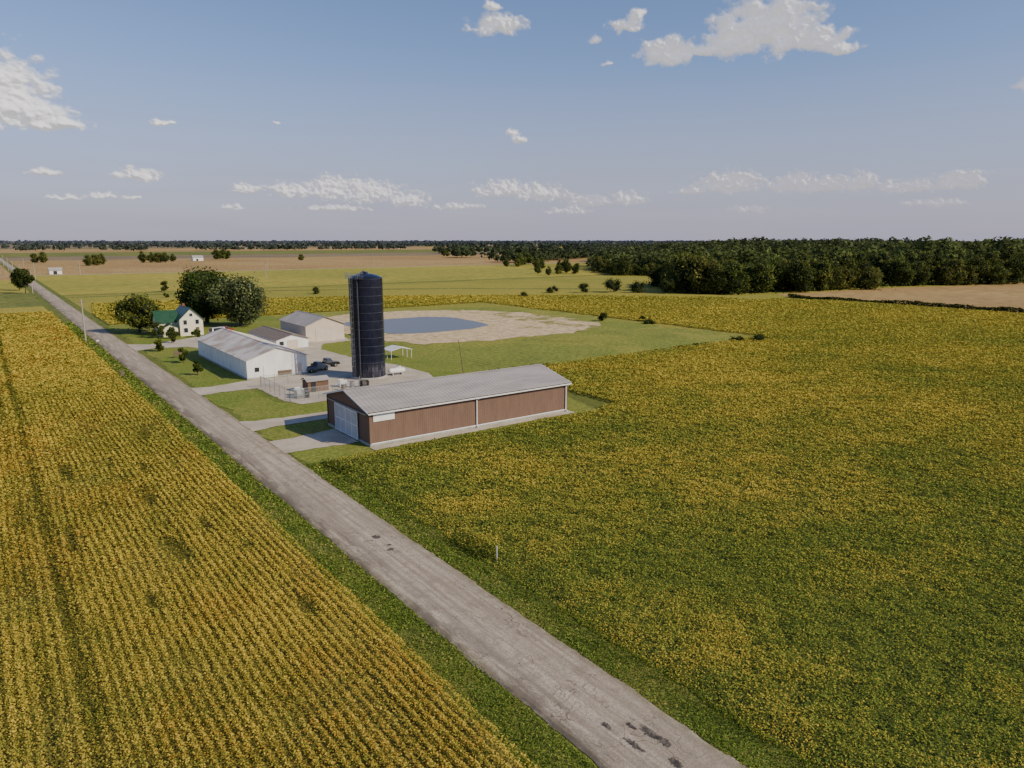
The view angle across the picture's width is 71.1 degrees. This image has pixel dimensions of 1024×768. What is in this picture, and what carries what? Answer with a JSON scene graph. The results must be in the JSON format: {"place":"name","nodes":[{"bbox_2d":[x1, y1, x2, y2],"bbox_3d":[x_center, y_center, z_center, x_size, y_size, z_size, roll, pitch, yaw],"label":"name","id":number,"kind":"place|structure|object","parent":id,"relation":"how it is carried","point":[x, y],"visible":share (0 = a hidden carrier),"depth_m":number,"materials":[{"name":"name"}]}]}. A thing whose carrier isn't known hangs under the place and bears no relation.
{"place":"outdoors","nodes":[
{"label":"outdoors","id":0,"kind":"place"},
{"bbox_2d":[0,265,10,280],"bbox_3d":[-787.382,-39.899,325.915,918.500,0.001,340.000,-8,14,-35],"label":"field","id":1,"kind":"structure","parent":0,"point":[4,273],"depth_m":532.87,"materials":[{"name":"beige soil"}]},
{"bbox_2d":[0,280,28,292],"bbox_3d":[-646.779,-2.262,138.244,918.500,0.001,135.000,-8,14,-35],"label":"field","id":2,"kind":"structure","parent":0,"point":[6,286],"depth_m":378.26,"materials":[{"name":"yellow plant"}]},
{"bbox_2d":[0,293,42,307],"bbox_3d":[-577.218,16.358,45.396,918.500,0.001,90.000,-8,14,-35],"label":"field","id":3,"kind":"structure","parent":0,"point":[12,300],"depth_m":302.92,"materials":[{"name":"green plant"}]},
{"bbox_2d":[10,268,34,293],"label":"tree","id":4,"kind":"object","parent":3,"relation":"on","point":[19,276],"visible":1,"depth_m":339.61,"materials":[{"name":"green plant"}]},
{"bbox_2d":[48,267,61,273],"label":"farm building","id":5,"kind":"structure","parent":0,"point":[55,270],"depth_m":537.35,"materials":[{"name":"white metal"}]},
{"bbox_2d":[127,331,208,350],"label":"gravel drive","id":6,"kind":"structure","parent":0,"point":[190,342],"depth_m":174.51,"materials":[{"name":"grey gravel"}]},
{"bbox_2d":[3,252,498,260],"bbox_3d":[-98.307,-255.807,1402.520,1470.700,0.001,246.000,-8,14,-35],"label":"field","id":7,"kind":"structure","parent":0,"point":[231,256],"depth_m":1196.74,"materials":[{"name":"plant"}]},
{"bbox_2d":[0,249,537,256],"bbox_3d":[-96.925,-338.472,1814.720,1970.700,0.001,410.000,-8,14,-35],"label":"field","id":8,"kind":"structure","parent":0,"point":[200,253],"depth_m":1489.81,"materials":[{"name":"plant"}]},
{"bbox_2d":[0,244,537,248],"bbox_3d":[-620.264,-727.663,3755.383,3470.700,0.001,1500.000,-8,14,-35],"label":"field","id":9,"kind":"structure","parent":0,"point":[86,246],"depth_m":2919.88,"materials":[{"name":"green plant"}]},
{"bbox_2d":[0,292,538,767],"bbox_3d":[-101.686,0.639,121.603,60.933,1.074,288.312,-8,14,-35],"label":"soybean crop","id":10,"kind":"object","parent":0,"point":[59,336],"visible":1,"depth_m":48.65,"materials":[{"name":"yellow plant"}]},
{"bbox_2d":[0,247,538,252],"bbox_3d":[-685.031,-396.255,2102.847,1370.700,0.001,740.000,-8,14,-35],"label":"field","id":11,"kind":"structure","parent":0,"point":[135,250],"depth_m":1780.49,"materials":[{"name":"plant"}]},
{"bbox_2d":[239,411,327,430],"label":"gravel drive","id":12,"kind":"structure","parent":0,"point":[259,424],"depth_m":100.43,"materials":[{"name":"grey gravel"}]},
{"bbox_2d":[0,262,583,276],"bbox_3d":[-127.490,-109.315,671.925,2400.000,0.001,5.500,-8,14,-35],"label":"road","id":13,"kind":"structure","parent":0,"point":[282,269],"depth_m":623.33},
{"bbox_2d":[8,254,588,274],"bbox_3d":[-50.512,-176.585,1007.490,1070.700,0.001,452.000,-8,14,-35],"label":"field","id":14,"kind":"structure","parent":0,"point":[69,267],"depth_m":784.98,"materials":[{"name":"beige soil"}]},
{"bbox_2d":[37,251,47,262],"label":"tree","id":15,"kind":"object","parent":14,"relation":"on","point":[43,258],"visible":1,"depth_m":811.08,"materials":[{"name":"green plant"}]},
{"bbox_2d":[90,254,101,264],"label":"tree","id":16,"kind":"object","parent":14,"relation":"on","point":[96,259],"visible":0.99,"depth_m":721.82,"materials":[{"name":"green plant"}]},
{"bbox_2d":[192,337,431,403],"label":"gravel yard","id":17,"kind":"structure","parent":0,"point":[333,373],"depth_m":130.70,"materials":[{"name":"grey gravel"}]},
{"bbox_2d":[261,377,290,402],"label":"chain link fence","id":18,"kind":"object","parent":17,"relation":"on","point":[274,388],"visible":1,"depth_m":117.50,"materials":[{"name":"metal"}]},
{"bbox_2d":[260,371,301,385],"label":"chain link fence","id":19,"kind":"object","parent":17,"relation":"on","point":[281,379],"visible":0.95,"depth_m":125.51,"materials":[{"name":"metal"}]},
{"bbox_2d":[300,375,329,391],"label":"shed","id":20,"kind":"structure","parent":17,"relation":"on","point":[321,381],"depth_m":120.28,"materials":[{"name":"brown wood"}]},
{"bbox_2d":[306,361,330,372],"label":"pickup truck","id":21,"kind":"object","parent":17,"relation":"on","point":[316,365],"visible":0.83,"depth_m":138.91,"materials":[{"name":"grey paint"}]},
{"bbox_2d":[290,381,357,401],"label":"chain link fence","id":22,"kind":"object","parent":17,"relation":"on","point":[318,390],"visible":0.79,"depth_m":114.54,"materials":[{"name":"metal"}]},
{"bbox_2d":[310,357,339,366],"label":"pickup truck","id":23,"kind":"object","parent":17,"relation":"on","point":[329,361],"visible":0.52,"depth_m":143.17,"materials":[{"name":"black paint"}]},
{"bbox_2d":[345,270,386,379],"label":"silo","id":24,"kind":"object","parent":17,"relation":"on","point":[366,319],"visible":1,"depth_m":129.19,"materials":[{"name":"blue metal"}]},
{"bbox_2d":[388,367,404,375],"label":"propane tank","id":25,"kind":"object","parent":17,"relation":"on","point":[400,370],"visible":1,"depth_m":134.66,"materials":[{"name":"white metal"}]},
{"bbox_2d":[270,429,357,452],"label":"gravel drive","id":26,"kind":"structure","parent":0,"point":[328,438],"depth_m":90.45,"materials":[{"name":"grey gravel"}]},
{"bbox_2d":[34,265,608,294],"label":"field","id":27,"kind":"structure","parent":0,"point":[99,283],"depth_m":503.47,"materials":[{"name":"plant"}]},
{"bbox_2d":[62,274,613,295],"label":"field","id":28,"kind":"structure","parent":0,"point":[329,285],"depth_m":403.09,"materials":[{"name":"green plant"}]},
{"bbox_2d":[108,316,598,464],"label":"lawn","id":29,"kind":"structure","parent":0,"point":[255,404],"depth_m":130.03,"materials":[{"name":"green plant"}]},
{"bbox_2d":[107,293,164,332],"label":"tree","id":30,"kind":"object","parent":29,"relation":"on","point":[140,308],"visible":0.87,"depth_m":193.89,"materials":[{"name":"green plant"}]},
{"bbox_2d":[151,321,165,337],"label":"bush","id":31,"kind":"object","parent":29,"relation":"on","point":[160,328],"visible":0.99,"depth_m":185.78,"materials":[{"name":"green plant"}]},
{"bbox_2d":[153,338,164,350],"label":"bush","id":32,"kind":"object","parent":29,"relation":"on","point":[158,344],"visible":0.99,"depth_m":163.47,"materials":[{"name":"green plant"}]},
{"bbox_2d":[164,330,176,342],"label":"bush","id":33,"kind":"object","parent":29,"relation":"on","point":[171,335],"visible":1,"depth_m":176.41,"materials":[{"name":"green plant"}]},
{"bbox_2d":[150,303,204,336],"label":"farmhouse","id":34,"kind":"object","parent":29,"relation":"on","point":[183,319],"visible":0.79,"depth_m":190.85,"materials":[{"name":"beige"}]},
{"bbox_2d":[177,347,188,360],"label":"bush","id":35,"kind":"object","parent":29,"relation":"on","point":[182,357],"visible":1,"depth_m":147.93,"materials":[{"name":"green plant"}]},
{"bbox_2d":[192,360,203,374],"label":"bush","id":36,"kind":"object","parent":29,"relation":"on","point":[197,368],"visible":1,"depth_m":134.76,"materials":[{"name":"green plant"}]},
{"bbox_2d":[171,265,236,322],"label":"tree","id":37,"kind":"object","parent":29,"relation":"on","point":[192,295],"visible":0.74,"depth_m":212.36,"materials":[{"name":"green plant"}]},
{"bbox_2d":[201,270,271,325],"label":"tree","id":38,"kind":"object","parent":29,"relation":"on","point":[239,300],"visible":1,"depth_m":207.88,"materials":[{"name":"green plant"}]},
{"bbox_2d":[385,345,411,359],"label":"canopy","id":39,"kind":"object","parent":29,"relation":"on","point":[390,348],"visible":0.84,"depth_m":153.75,"materials":[{"name":"white metal"}]},
{"bbox_2d":[64,288,662,297],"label":"field","id":40,"kind":"structure","parent":0,"point":[383,289],"depth_m":370.36,"materials":[{"name":"green plant"}]},
{"bbox_2d":[0,258,747,767],"bbox_3d":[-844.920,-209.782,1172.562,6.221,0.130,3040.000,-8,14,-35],"label":"road","id":41,"kind":"structure","parent":0,"point":[572,696],"depth_m":48.66,"materials":[{"name":"grey asphalt"}]},
{"bbox_2d":[640,725,657,739],"bbox_3d":[7.067,17.915,36.849,0.633,0.001,1.356,-8,14,-35],"label":"asphalt patch","id":42,"kind":"object","parent":41,"relation":"on","point":[648,731],"visible":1,"depth_m":36.85,"materials":[{"name":"grey asphalt"}]},
{"bbox_2d":[657,735,672,747],"bbox_3d":[7.628,18.036,36.257,0.583,0.001,1.129,-8,14,-35],"label":"asphalt patch","id":43,"kind":"object","parent":41,"relation":"on","point":[664,741],"visible":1,"depth_m":36.19,"materials":[{"name":"grey asphalt"}]},
{"bbox_2d":[669,758,683,767],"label":"asphalt patch","id":44,"kind":"object","parent":41,"relation":"on","point":[675,762],"visible":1,"depth_m":34.65,"materials":[{"name":"grey asphalt"}]},
{"bbox_2d":[0,256,819,767],"bbox_3d":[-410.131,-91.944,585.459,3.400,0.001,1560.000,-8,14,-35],"label":"verge","id":45,"kind":"structure","parent":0,"point":[330,556],"depth_m":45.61,"materials":[{"name":"green plant"}]},
{"bbox_2d":[76,299,86,340],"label":"utility pole","id":46,"kind":"object","parent":45,"relation":"on","point":[81,302],"visible":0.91,"depth_m":179.71,"materials":[{"name":"brown wood"}]},
{"bbox_2d":[344,317,488,333],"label":"pond","id":47,"kind":"structure","parent":0,"point":[414,325],"depth_m":215.81,"materials":[{"name":"blue liquid"}]},
{"bbox_2d":[328,310,600,343],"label":"sand","id":48,"kind":"structure","parent":0,"point":[503,325],"depth_m":211.06,"materials":[{"name":"beige sand"}]},
{"bbox_2d":[370,410,574,449],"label":"gravel strip","id":49,"kind":"object","parent":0,"point":[459,432],"visible":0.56,"depth_m":95.11,"materials":[{"name":"grey gravel"}]},
{"bbox_2d":[0,241,973,274],"bbox_3d":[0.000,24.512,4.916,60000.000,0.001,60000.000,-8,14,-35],"label":"ground","id":50,"kind":"structure","parent":0,"point":[246,247],"depth_m":2215.18,"materials":[{"name":"green plant"}]},
{"bbox_2d":[0,240,777,261],"bbox_3d":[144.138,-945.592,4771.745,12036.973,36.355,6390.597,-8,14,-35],"label":"distant tree line","id":51,"kind":"object","parent":50,"relation":"on","point":[549,250],"visible":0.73,"depth_m":2228.14,"materials":[{"name":"green plant"}]},
{"bbox_2d":[584,235,1023,267],"bbox_3d":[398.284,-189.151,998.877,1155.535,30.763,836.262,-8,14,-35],"label":"wood","id":52,"kind":"object","parent":50,"relation":"on","point":[945,250],"visible":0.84,"depth_m":504.32,"materials":[{"name":"green plant"}]},
{"bbox_2d":[1003,256,1023,283],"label":"tree","id":53,"kind":"object","parent":50,"relation":"on","point":[1010,265],"visible":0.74,"depth_m":415.90,"materials":[{"name":"green plant"}]},
{"bbox_2d":[0,0,1023,213],"bbox_3d":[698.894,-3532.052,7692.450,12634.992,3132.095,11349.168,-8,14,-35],"label":"cloud","id":54,"kind":"structure","parent":0,"point":[780,26],"depth_m":10222.63,"materials":[{"name":"white"}]},
{"bbox_2d":[0,0,1023,240],"label":"sky","id":55,"kind":"structure","parent":0,"point":[400,93],"materials":[{"name":"blue"}]},
{"bbox_2d":[277,307,748,370],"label":"meadow","id":56,"kind":"structure","parent":0,"point":[610,336],"depth_m":176.69,"materials":[{"name":"green plant"}]},
{"bbox_2d":[64,263,1023,767],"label":"field","id":57,"kind":"structure","parent":0,"point":[564,285],"depth_m":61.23,"materials":[{"name":"green plant"}]},
{"bbox_2d":[196,328,307,379],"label":"farm building","id":58,"kind":"structure","parent":57,"relation":"on","point":[246,356],"depth_m":135.79,"materials":[{"name":"white metal"}]},
{"bbox_2d":[263,365,275,377],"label":"door","id":59,"kind":"structure","parent":58,"relation":"in","point":[269,370],"depth_m":132.42,"materials":[{"name":"white metal"}]},
{"bbox_2d":[247,325,308,348],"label":"farm building","id":60,"kind":"structure","parent":57,"relation":"on","point":[290,340],"depth_m":168.27,"materials":[{"name":"white metal"}]},
{"bbox_2d":[288,339,297,348],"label":"door","id":61,"kind":"structure","parent":60,"relation":"in","point":[292,344],"depth_m":166.80,"materials":[{"name":"beige metal"}]},
{"bbox_2d":[279,310,344,342],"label":"pole barn","id":62,"kind":"structure","parent":57,"relation":"on","point":[315,327],"depth_m":180.27,"materials":[{"name":"beige metal"}]},
{"bbox_2d":[316,327,334,341],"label":"door","id":63,"kind":"structure","parent":62,"relation":"in","point":[322,334],"depth_m":179.45,"materials":[{"name":"beige metal"}]},
{"bbox_2d":[322,364,571,446],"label":"barn","id":64,"kind":"structure","parent":57,"relation":"on","point":[379,414],"depth_m":95.65,"materials":[{"name":"brown metal"}]},
{"bbox_2d":[334,402,345,433],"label":"door","id":65,"kind":"structure","parent":64,"relation":"in","point":[340,418],"depth_m":94.54,"materials":[{"name":"metal"}]},
{"bbox_2d":[345,407,358,439],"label":"door","id":66,"kind":"structure","parent":64,"relation":"in","point":[351,415],"depth_m":91.57,"materials":[{"name":"metal"}]},
{"bbox_2d":[321,335,764,558],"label":"weeds","id":67,"kind":"object","parent":57,"relation":"on","point":[335,465],"visible":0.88,"depth_m":60.03,"materials":[{"name":"green plant"}]},
{"bbox_2d":[602,278,621,291],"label":"bush","id":68,"kind":"object","parent":57,"relation":"on","point":[612,285],"visible":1,"depth_m":349.54,"materials":[{"name":"green plant"}]},
{"bbox_2d":[619,255,631,274],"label":"tree","id":69,"kind":"object","parent":57,"relation":"on","point":[626,265],"visible":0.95,"depth_m":516.19,"materials":[{"name":"green plant"}]},
{"bbox_2d":[628,281,646,292],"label":"bush","id":70,"kind":"object","parent":57,"relation":"on","point":[635,288],"visible":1,"depth_m":346.86,"materials":[{"name":"green plant"}]},
{"bbox_2d":[647,266,661,285],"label":"tree","id":71,"kind":"object","parent":57,"relation":"on","point":[653,275],"visible":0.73,"depth_m":394.37,"materials":[{"name":"green plant"}]},
{"bbox_2d":[658,258,673,286],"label":"tree","id":72,"kind":"object","parent":57,"relation":"on","point":[662,276],"visible":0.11,"depth_m":374.28,"materials":[{"name":"green plant"}]},
{"bbox_2d":[660,277,677,292],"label":"bush","id":73,"kind":"object","parent":57,"relation":"on","point":[669,286],"visible":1,"depth_m":341.71,"materials":[{"name":"green plant"}]},
{"bbox_2d":[665,253,689,289],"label":"tree","id":74,"kind":"object","parent":57,"relation":"on","point":[677,260],"visible":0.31,"depth_m":350.54,"materials":[{"name":"green plant"}]},
{"bbox_2d":[666,263,689,289],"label":"tree","id":75,"kind":"object","parent":57,"relation":"on","point":[672,277],"visible":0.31,"depth_m":349.87,"materials":[{"name":"green plant"}]},
{"bbox_2d":[673,254,707,292],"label":"tree","id":76,"kind":"object","parent":57,"relation":"on","point":[694,264],"visible":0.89,"depth_m":340.39,"materials":[{"name":"green plant"}]},
{"bbox_2d":[686,245,702,256],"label":"tree","id":77,"kind":"object","parent":57,"relation":"on","point":[694,251],"visible":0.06,"depth_m":402.81,"materials":[{"name":"green plant"}]},
{"bbox_2d":[697,260,727,292],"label":"tree","id":78,"kind":"object","parent":57,"relation":"on","point":[711,265],"visible":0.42,"depth_m":338.47,"materials":[{"name":"green plant"}]},
{"bbox_2d":[706,263,728,293],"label":"tree","id":79,"kind":"object","parent":57,"relation":"on","point":[717,281],"visible":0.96,"depth_m":334.32,"materials":[{"name":"green plant"}]},
{"bbox_2d":[720,260,750,293],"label":"tree","id":80,"kind":"object","parent":57,"relation":"on","point":[739,279],"visible":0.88,"depth_m":332.94,"materials":[{"name":"green plant"}]},
{"bbox_2d":[745,258,775,290],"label":"tree","id":81,"kind":"object","parent":57,"relation":"on","point":[752,275],"visible":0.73,"depth_m":345.29,"materials":[{"name":"green plant"}]},
{"bbox_2d":[751,262,774,292],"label":"tree","id":82,"kind":"object","parent":57,"relation":"on","point":[768,278],"visible":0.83,"depth_m":343.45,"materials":[{"name":"green plant"}]},
{"bbox_2d":[763,256,790,290],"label":"tree","id":83,"kind":"object","parent":57,"relation":"on","point":[781,276],"visible":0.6,"depth_m":353.09,"materials":[{"name":"green plant"}]},
{"bbox_2d":[786,255,816,291],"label":"tree","id":84,"kind":"object","parent":57,"relation":"on","point":[801,272],"visible":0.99,"depth_m":347.84,"materials":[{"name":"green plant"}]},
{"bbox_2d":[587,266,1023,294],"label":"undergrowth","id":85,"kind":"object","parent":57,"relation":"on","point":[784,287],"visible":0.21,"depth_m":384.17,"materials":[{"name":"green plant"}]},
{"bbox_2d":[812,260,834,290],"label":"tree","id":86,"kind":"object","parent":57,"relation":"on","point":[824,274],"visible":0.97,"depth_m":356.86,"materials":[{"name":"green plant"}]},
{"bbox_2d":[829,260,845,289],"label":"tree","id":87,"kind":"object","parent":57,"relation":"on","point":[837,276],"visible":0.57,"depth_m":362.43,"materials":[{"name":"green plant"}]},
{"bbox_2d":[836,266,856,289],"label":"tree","id":88,"kind":"object","parent":57,"relation":"on","point":[846,272],"visible":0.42,"depth_m":367.35,"materials":[{"name":"green plant"}]},
{"bbox_2d":[834,252,861,285],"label":"tree","id":89,"kind":"object","parent":57,"relation":"on","point":[853,266],"visible":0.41,"depth_m":373.80,"materials":[{"name":"green plant"}]},
{"bbox_2d":[843,248,870,285],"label":"tree","id":90,"kind":"object","parent":57,"relation":"on","point":[857,258],"visible":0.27,"depth_m":380.24,"materials":[{"name":"green plant"}]},
{"bbox_2d":[854,271,879,289],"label":"tree","id":91,"kind":"object","parent":57,"relation":"on","point":[870,278],"visible":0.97,"depth_m":368.38,"materials":[{"name":"green plant"}]},
{"bbox_2d":[875,251,889,270],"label":"tree","id":92,"kind":"object","parent":57,"relation":"on","point":[884,257],"visible":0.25,"depth_m":417.70,"materials":[{"name":"green plant"}]},
{"bbox_2d":[882,262,895,285],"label":"tree","id":93,"kind":"object","parent":57,"relation":"on","point":[886,272],"visible":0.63,"depth_m":399.81,"materials":[{"name":"green plant"}]},
{"bbox_2d":[887,256,915,285],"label":"tree","id":94,"kind":"object","parent":57,"relation":"on","point":[903,273],"visible":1,"depth_m":394.69,"materials":[{"name":"green plant"}]},
{"bbox_2d":[788,293,1023,312],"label":"hedgerow","id":95,"kind":"object","parent":57,"relation":"on","point":[957,306],"visible":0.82,"depth_m":274.33,"materials":[{"name":"green plant"}]},
{"bbox_2d":[911,260,932,285],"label":"tree","id":96,"kind":"object","parent":57,"relation":"on","point":[922,275],"visible":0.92,"depth_m":397.40,"materials":[{"name":"green plant"}]},
{"bbox_2d":[913,251,930,267],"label":"tree","id":97,"kind":"object","parent":57,"relation":"on","point":[923,256],"visible":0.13,"depth_m":412.93,"materials":[{"name":"green plant"}]},
{"bbox_2d":[921,265,936,284],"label":"tree","id":98,"kind":"object","parent":57,"relation":"on","point":[931,268],"visible":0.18,"depth_m":408.93,"materials":[{"name":"green plant"}]},
{"bbox_2d":[925,250,941,277],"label":"tree","id":99,"kind":"object","parent":57,"relation":"on","point":[933,262],"visible":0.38,"depth_m":411.38,"materials":[{"name":"green plant"}]},
{"bbox_2d":[937,265,954,284],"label":"tree","id":100,"kind":"object","parent":57,"relation":"on","point":[946,272],"visible":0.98,"depth_m":402.58,"materials":[{"name":"green plant"}]},
{"bbox_2d":[943,258,968,284],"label":"tree","id":101,"kind":"object","parent":57,"relation":"on","point":[958,274],"visible":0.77,"depth_m":402.35,"materials":[{"name":"green plant"}]},
{"bbox_2d":[961,264,979,284],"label":"tree","id":102,"kind":"object","parent":57,"relation":"on","point":[971,276],"visible":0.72,"depth_m":404.02,"materials":[{"name":"green plant"}]},
{"bbox_2d":[968,255,993,283],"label":"tree","id":103,"kind":"object","parent":57,"relation":"on","point":[980,270],"visible":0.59,"depth_m":412.16,"materials":[{"name":"green plant"}]},
{"bbox_2d":[967,248,998,283],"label":"tree","id":104,"kind":"object","parent":57,"relation":"on","point":[990,257],"visible":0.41,"depth_m":413.63,"materials":[{"name":"green plant"}]},
{"bbox_2d":[989,264,1011,284],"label":"tree","id":105,"kind":"object","parent":57,"relation":"on","point":[998,272],"visible":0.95,"depth_m":408.19,"materials":[{"name":"green plant"}]},
{"bbox_2d":[1001,246,1017,260],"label":"tree","id":106,"kind":"object","parent":57,"relation":"on","point":[1011,250],"visible":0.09,"depth_m":452.97,"materials":[{"name":"green plant"}]},
{"bbox_2d":[778,281,1023,312],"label":"field","id":107,"kind":"structure","parent":0,"point":[999,295],"depth_m":336.09,"materials":[{"name":"beige soil"}]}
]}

